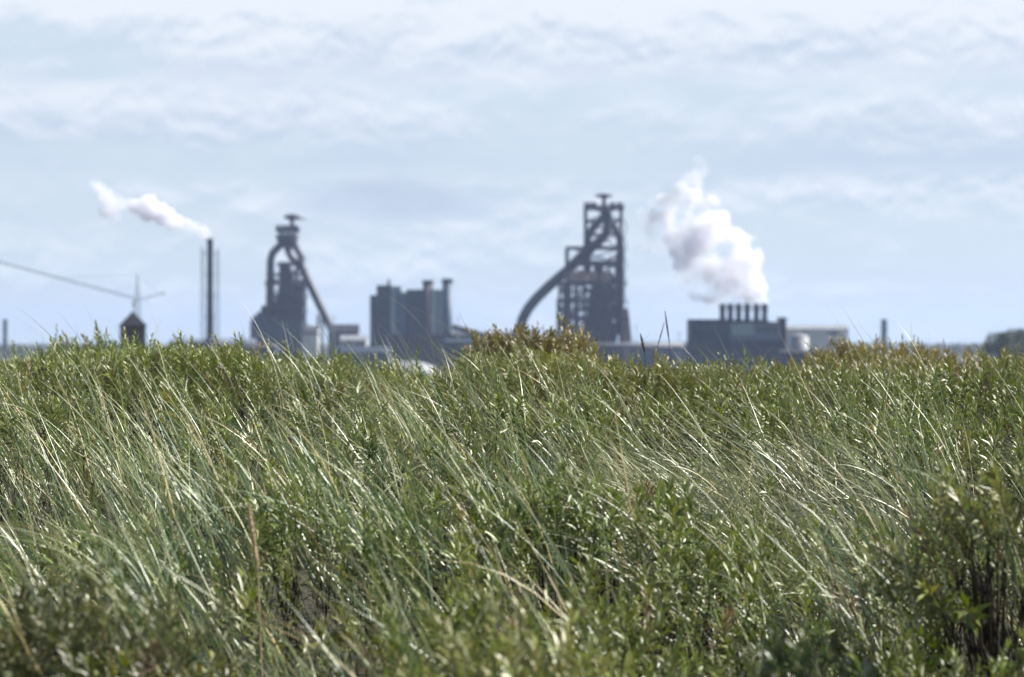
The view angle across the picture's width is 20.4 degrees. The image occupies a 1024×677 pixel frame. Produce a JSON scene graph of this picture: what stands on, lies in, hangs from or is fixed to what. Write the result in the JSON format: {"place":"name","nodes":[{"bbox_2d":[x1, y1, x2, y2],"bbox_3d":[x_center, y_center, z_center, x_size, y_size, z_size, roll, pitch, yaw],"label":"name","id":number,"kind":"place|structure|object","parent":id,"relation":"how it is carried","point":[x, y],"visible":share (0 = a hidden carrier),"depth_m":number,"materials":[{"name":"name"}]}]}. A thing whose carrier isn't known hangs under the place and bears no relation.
{"place":"outdoors","nodes":[
{"label":"outdoors","id":0,"kind":"place"},
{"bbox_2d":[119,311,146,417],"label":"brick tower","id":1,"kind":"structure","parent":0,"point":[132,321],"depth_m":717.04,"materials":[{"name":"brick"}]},
{"bbox_2d":[136,332,140,339],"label":"window","id":2,"kind":"structure","parent":1,"relation":"in","point":[138,334],"depth_m":717.06,"materials":[{"name":"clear glass"}]},
{"bbox_2d":[168,339,256,356],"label":"warehouse","id":3,"kind":"structure","parent":0,"point":[231,341],"depth_m":1708.98,"materials":[{"name":"grey metal"}]},
{"bbox_2d":[218,344,278,363],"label":"warehouse","id":4,"kind":"structure","parent":0,"point":[273,347],"depth_m":1490.00,"materials":[{"name":"grey metal"}]},
{"bbox_2d":[303,326,319,365],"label":"warehouse","id":5,"kind":"structure","parent":0,"point":[311,336],"depth_m":1952.00,"materials":[{"name":"grey metal"}]},
{"bbox_2d":[327,324,359,363],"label":"warehouse","id":6,"kind":"structure","parent":0,"point":[351,329],"depth_m":1969.00,"materials":[{"name":"grey metal"}]},
{"bbox_2d":[340,335,367,346],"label":"warehouse","id":7,"kind":"structure","parent":0,"point":[357,340],"depth_m":1873.00,"materials":[{"name":"metal"}]},
{"bbox_2d":[333,347,391,371],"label":"warehouse","id":8,"kind":"structure","parent":0,"point":[380,352],"depth_m":1691.00,"materials":[{"name":"grey metal"}]},
{"bbox_2d":[370,279,453,369],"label":"bunker house","id":9,"kind":"structure","parent":0,"point":[388,311],"depth_m":1840.00,"materials":[{"name":"concrete"}]},
{"bbox_2d":[444,339,484,372],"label":"warehouse","id":10,"kind":"structure","parent":0,"point":[449,348],"depth_m":1640.00,"materials":[{"name":"grey metal"}]},
{"bbox_2d":[453,332,517,349],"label":"warehouse","id":11,"kind":"structure","parent":0,"point":[461,335],"depth_m":1887.00,"materials":[{"name":"grey metal"}]},
{"bbox_2d":[0,290,1023,676],"bbox_3d":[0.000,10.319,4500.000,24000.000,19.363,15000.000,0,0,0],"label":"ground","id":12,"kind":"structure","parent":0,"point":[304,627],"depth_m":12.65,"materials":[{"name":"green plant"}]},
{"bbox_2d":[2,319,8,361],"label":"chimney","id":13,"kind":"object","parent":12,"relation":"on","point":[5,327],"visible":0.94,"depth_m":2298.23,"materials":[{"name":"metal"}]},
{"bbox_2d":[0,261,165,317],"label":"tower crane","id":14,"kind":"object","parent":12,"relation":"on","point":[134,304],"visible":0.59,"depth_m":1099.02,"materials":[{"name":"metal"}]},
{"bbox_2d":[0,328,255,464],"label":"shrub","id":15,"kind":"object","parent":12,"relation":"on","point":[170,354],"visible":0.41,"depth_m":17.04,"materials":[{"name":"green plant"}]},
{"bbox_2d":[0,544,258,676],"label":"shrub","id":16,"kind":"object","parent":12,"relation":"on","point":[72,636],"visible":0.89,"depth_m":7.22,"materials":[{"name":"green plant"}]},
{"bbox_2d":[201,238,218,350],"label":"chimney","id":17,"kind":"object","parent":12,"relation":"on","point":[209,316],"visible":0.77,"depth_m":1698.42,"materials":[{"name":"metal"}]},
{"bbox_2d":[247,502,262,676],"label":"seed stalk","id":18,"kind":"object","parent":12,"relation":"on","point":[252,535],"visible":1,"depth_m":8.60,"materials":[{"name":"beige plant"}]},
{"bbox_2d":[250,214,332,363],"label":"blast furnace","id":19,"kind":"object","parent":12,"relation":"on","point":[288,306],"visible":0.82,"depth_m":2038.41,"materials":[{"name":"metal"}]},
{"bbox_2d":[332,317,335,346],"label":"lamp mast","id":20,"kind":"object","parent":12,"relation":"on","point":[333,330],"visible":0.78,"depth_m":1779.84,"materials":[{"name":"metal"}]},
{"bbox_2d":[386,360,435,376],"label":"storage tank","id":21,"kind":"object","parent":12,"relation":"on","point":[425,368],"visible":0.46,"depth_m":1292.05,"materials":[{"name":"white metal"}]},
{"bbox_2d":[322,430,508,634],"bbox_3d":[-0.443,0.827,11.241,0.938,0.935,0.704,0,0,41],"label":"shrub","id":22,"kind":"object","parent":12,"relation":"on","point":[373,453],"visible":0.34,"depth_m":11.25,"materials":[{"name":"green plant"}]},
{"bbox_2d":[452,324,513,343],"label":"conveyor","id":23,"kind":"object","parent":12,"relation":"on","point":[456,328],"visible":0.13,"depth_m":1818.34,"materials":[{"name":"metal"}]},
{"bbox_2d":[0,341,1018,357],"bbox_3d":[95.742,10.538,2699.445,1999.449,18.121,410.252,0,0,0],"label":"distant wood","id":24,"kind":"object","parent":12,"relation":"on","point":[23,348],"visible":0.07,"depth_m":2638.65,"materials":[{"name":"green plant"}]},
{"bbox_2d":[0,319,1023,676],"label":"shrub thicket","id":25,"kind":"object","parent":12,"relation":"on","point":[958,395],"visible":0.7,"depth_m":12.32,"materials":[{"name":"green plant"}]},
{"bbox_2d":[389,582,637,676],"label":"shrub","id":26,"kind":"object","parent":12,"relation":"on","point":[462,662],"visible":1,"depth_m":6.64,"materials":[{"name":"green plant"}]},
{"bbox_2d":[438,312,606,436],"bbox_3d":[0.140,0.295,21.007,1.387,1.002,1.021,0,0,0],"label":"shrub","id":27,"kind":"object","parent":12,"relation":"on","point":[495,344],"visible":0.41,"depth_m":20.90,"materials":[{"name":"green plant"}]},
{"bbox_2d":[515,193,631,364],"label":"blast furnace","id":28,"kind":"object","parent":12,"relation":"on","point":[601,309],"visible":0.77,"depth_m":1938.00,"materials":[{"name":"metal"}]},
{"bbox_2d":[426,451,799,676],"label":"shrub","id":29,"kind":"object","parent":12,"relation":"on","point":[678,516],"visible":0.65,"depth_m":9.71,"materials":[{"name":"green plant"}]},
{"bbox_2d":[640,333,645,372],"bbox_3d":[0.886,0.345,19.000,0.068,0.760,0.022,0,0,0],"label":"seed stalk","id":30,"kind":"object","parent":12,"relation":"on","point":[643,346],"visible":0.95,"depth_m":19.00,"materials":[{"name":"beige plant"}]},
{"bbox_2d":[657,322,664,358],"bbox_3d":[1.004,0.306,19.200,0.053,0.837,0.010,0,0,0],"label":"seed stalk","id":31,"kind":"object","parent":12,"relation":"on","point":[660,337],"visible":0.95,"depth_m":19.20,"materials":[{"name":"beige plant"}]},
{"bbox_2d":[665,312,670,371],"bbox_3d":[1.052,0.269,19.000,0.064,0.912,0.014,0,0,0],"label":"seed stalk","id":32,"kind":"object","parent":12,"relation":"on","point":[667,332],"visible":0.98,"depth_m":19.00,"materials":[{"name":"beige plant"}]},
{"bbox_2d":[571,349,832,463],"bbox_3d":[1.160,0.513,17.494,1.643,0.915,1.319,0,0,0],"label":"shrub","id":33,"kind":"object","parent":12,"relation":"on","point":[656,380],"visible":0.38,"depth_m":17.33,"materials":[{"name":"green plant"}]},
{"bbox_2d":[651,599,933,676],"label":"shrub","id":34,"kind":"object","parent":12,"relation":"on","point":[776,652],"visible":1,"depth_m":6.74,"materials":[{"name":"green plant"}]},
{"bbox_2d":[790,332,808,349],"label":"storage tank","id":35,"kind":"object","parent":12,"relation":"on","point":[798,340],"visible":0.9,"depth_m":1446.04,"materials":[{"name":"grey metal"}]},
{"bbox_2d":[788,334,970,417],"bbox_3d":[2.869,0.440,22.001,1.462,0.983,1.259,0,0,0],"label":"shrub","id":36,"kind":"object","parent":12,"relation":"on","point":[905,351],"visible":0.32,"depth_m":21.87,"materials":[{"name":"green plant"}]},
{"bbox_2d":[879,319,888,361],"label":"chimney","id":37,"kind":"object","parent":12,"relation":"on","point":[884,329],"visible":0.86,"depth_m":2097.91,"materials":[{"name":"metal"}]},
{"bbox_2d":[861,455,1023,676],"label":"shrub","id":38,"kind":"object","parent":12,"relation":"on","point":[988,635],"visible":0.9,"depth_m":8.66,"materials":[{"name":"green plant"}]},
{"bbox_2d":[976,331,1019,367],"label":"broadleaf tree","id":39,"kind":"object","parent":12,"relation":"on","point":[1006,339],"visible":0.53,"depth_m":1197.26,"materials":[{"name":"green plant"}]},
{"bbox_2d":[993,327,1023,362],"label":"broadleaf tree","id":40,"kind":"object","parent":12,"relation":"on","point":[1015,333],"visible":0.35,"depth_m":1207.40,"materials":[{"name":"green plant"}]},
{"bbox_2d":[1017,331,1023,357],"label":"broadleaf tree","id":41,"kind":"object","parent":12,"relation":"on","point":[1020,340],"visible":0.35,"depth_m":1191.16,"materials":[{"name":"green plant"}]},
{"bbox_2d":[0,0,1023,342],"label":"sky","id":42,"kind":"structure","parent":0,"point":[861,160],"materials":[{"name":"blue"}]},
{"bbox_2d":[533,343,684,367],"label":"pipe bridge","id":43,"kind":"structure","parent":0,"point":[636,345],"depth_m":1747.59,"materials":[{"name":"metal"}]},
{"bbox_2d":[628,341,686,369],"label":"warehouse","id":44,"kind":"structure","parent":0,"point":[645,357],"depth_m":1788.00,"materials":[{"name":"metal"}]},
{"bbox_2d":[686,304,787,374],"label":"boiler house","id":45,"kind":"structure","parent":0,"point":[763,333],"depth_m":1486.00,"materials":[{"name":"grey metal"}]},
{"bbox_2d":[777,350,840,369],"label":"warehouse","id":46,"kind":"structure","parent":0,"point":[783,358],"depth_m":1342.00,"materials":[{"name":"grey metal"}]},
{"bbox_2d":[790,356,801,359],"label":"window","id":47,"kind":"structure","parent":46,"relation":"in","point":[800,357],"depth_m":1341.93,"materials":[{"name":"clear glass"}]},
{"bbox_2d":[786,325,848,359],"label":"warehouse","id":48,"kind":"structure","parent":0,"point":[819,336],"depth_m":1637.00,"materials":[{"name":"metal"}]}
]}

